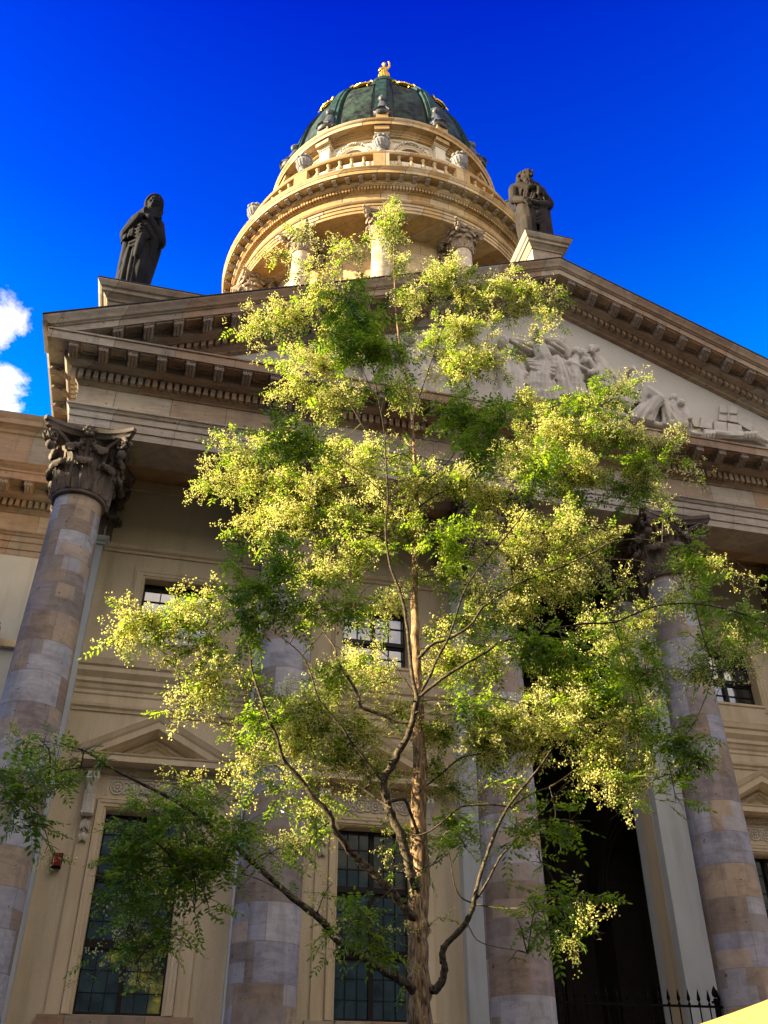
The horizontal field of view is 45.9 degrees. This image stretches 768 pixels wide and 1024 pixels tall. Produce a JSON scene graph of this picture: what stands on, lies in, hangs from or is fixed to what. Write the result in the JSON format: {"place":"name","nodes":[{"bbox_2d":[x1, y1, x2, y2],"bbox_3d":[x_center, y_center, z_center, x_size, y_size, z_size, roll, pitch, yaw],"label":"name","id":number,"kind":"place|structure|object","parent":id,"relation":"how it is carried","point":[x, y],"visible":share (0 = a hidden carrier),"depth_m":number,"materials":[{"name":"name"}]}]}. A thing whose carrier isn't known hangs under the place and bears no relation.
{"place":"outdoors","nodes":[
{"label":"outdoors","id":0,"kind":"place"},
{"bbox_2d":[0,0,767,415],"label":"sky","id":1,"kind":"structure","parent":0,"point":[643,123],"materials":[{"name":"blue"}]},
{"bbox_3d":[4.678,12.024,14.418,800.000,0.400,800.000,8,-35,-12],"label":"ground","id":2,"kind":"structure","parent":0,"visible":0},
{"bbox_2d":[0,193,767,1023],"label":"flowering tree","id":3,"kind":"object","parent":2,"relation":"on","point":[288,501],"visible":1,"depth_m":9.21,"materials":[{"name":"green plant"}]},
{"bbox_2d":[0,75,767,1023],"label":"cathedral","id":4,"kind":"structure","parent":2,"relation":"on","point":[102,463],"depth_m":20.74,"materials":[{"name":"stone"}]},
{"bbox_2d":[50,852,63,868],"bbox_3d":[-6.091,6.479,16.899,0.180,0.285,0.180,8,-35,-12],"label":"alarm beacon","id":5,"kind":"object","parent":4,"relation":"attached to","point":[56,863],"visible":0.85,"depth_m":16.85,"materials":[{"name":"red plastic"}]},
{"bbox_2d":[35,715,234,1023],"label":"lower window","id":6,"kind":"structure","parent":4,"relation":"in","point":[128,745],"depth_m":16.89,"materials":[{"name":"paint"}]},
{"bbox_2d":[115,193,165,284],"bbox_3d":[-6.348,-6.844,23.688,1.203,4.494,0.959,5,-35,-7],"label":"rooftop statue","id":7,"kind":"object","parent":4,"relation":"on","point":[143,238],"visible":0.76,"depth_m":23.56,"materials":[{"name":"stone"}]},
{"bbox_2d":[112,567,226,668],"bbox_3d":[-4.716,2.480,20.391,2.500,2.360,0.545,8,-35,-12],"label":"upper window","id":8,"kind":"structure","parent":4,"relation":"in","point":[148,585],"depth_m":20.62,"materials":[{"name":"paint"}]},
{"bbox_2d":[247,202,259,218],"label":"stone urn","id":9,"kind":"object","parent":4,"relation":"on","point":[252,208],"visible":0.52,"depth_m":51.73,"materials":[{"name":"white stone"}]},
{"bbox_2d":[295,153,312,171],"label":"stone urn","id":10,"kind":"object","parent":4,"relation":"on","point":[303,161],"visible":0.82,"depth_m":49.11,"materials":[{"name":"white stone"}]},
{"bbox_2d":[322,591,428,687],"bbox_3d":[-0.241,3.109,21.312,2.500,2.360,0.545,8,-35,-12],"label":"upper window","id":11,"kind":"structure","parent":4,"relation":"in","point":[395,646],"depth_m":21.41,"materials":[{"name":"paint"}]},
{"bbox_2d":[303,734,451,1023],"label":"lower window","id":12,"kind":"structure","parent":4,"relation":"in","point":[350,999],"depth_m":18.09,"materials":[{"name":"paint"}]},
{"bbox_2d":[372,133,390,150],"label":"stone urn","id":13,"kind":"object","parent":4,"relation":"on","point":[380,141],"visible":0.89,"depth_m":48.13,"materials":[{"name":"white stone"}]},
{"bbox_2d":[378,61,390,76],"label":"gilded statue","id":14,"kind":"object","parent":4,"relation":"on","point":[383,69],"visible":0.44,"depth_m":67.58,"materials":[{"name":"gold metal"}]},
{"bbox_2d":[450,150,467,168],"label":"stone urn","id":15,"kind":"object","parent":4,"relation":"on","point":[459,158],"visible":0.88,"depth_m":49.00,"materials":[{"name":"white stone"}]},
{"bbox_2d":[505,199,515,213],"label":"stone urn","id":16,"kind":"object","parent":4,"relation":"on","point":[512,207],"visible":0.18,"depth_m":51.41,"materials":[{"name":"grey stone"}]},
{"bbox_2d":[508,168,553,239],"bbox_3d":[4.753,-9.564,28.907,1.516,4.313,1.036,5,-35,-7],"label":"rooftop statue","id":17,"kind":"object","parent":4,"relation":"on","point":[530,198],"visible":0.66,"depth_m":28.66,"materials":[{"name":"stone"}]},
{"bbox_2d":[554,981,723,1023],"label":"spear railing","id":18,"kind":"object","parent":4,"relation":"on","point":[716,1002],"visible":0.94,"depth_m":16.58,"materials":[{"name":"black metal"}]},
{"bbox_2d":[705,638,767,724],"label":"upper window","id":19,"kind":"structure","parent":4,"relation":"in","point":[748,703],"depth_m":23.12,"materials":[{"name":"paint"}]},
{"bbox_2d":[737,768,767,916],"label":"lower window","id":20,"kind":"structure","parent":4,"relation":"in","point":[754,786],"depth_m":20.81,"materials":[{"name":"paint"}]},
{"bbox_2d":[701,1000,767,1023],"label":"parasol","id":21,"kind":"object","parent":2,"relation":"on","point":[757,1013],"visible":1,"depth_m":10.46,"materials":[{"name":"beige fabric"}]}
]}

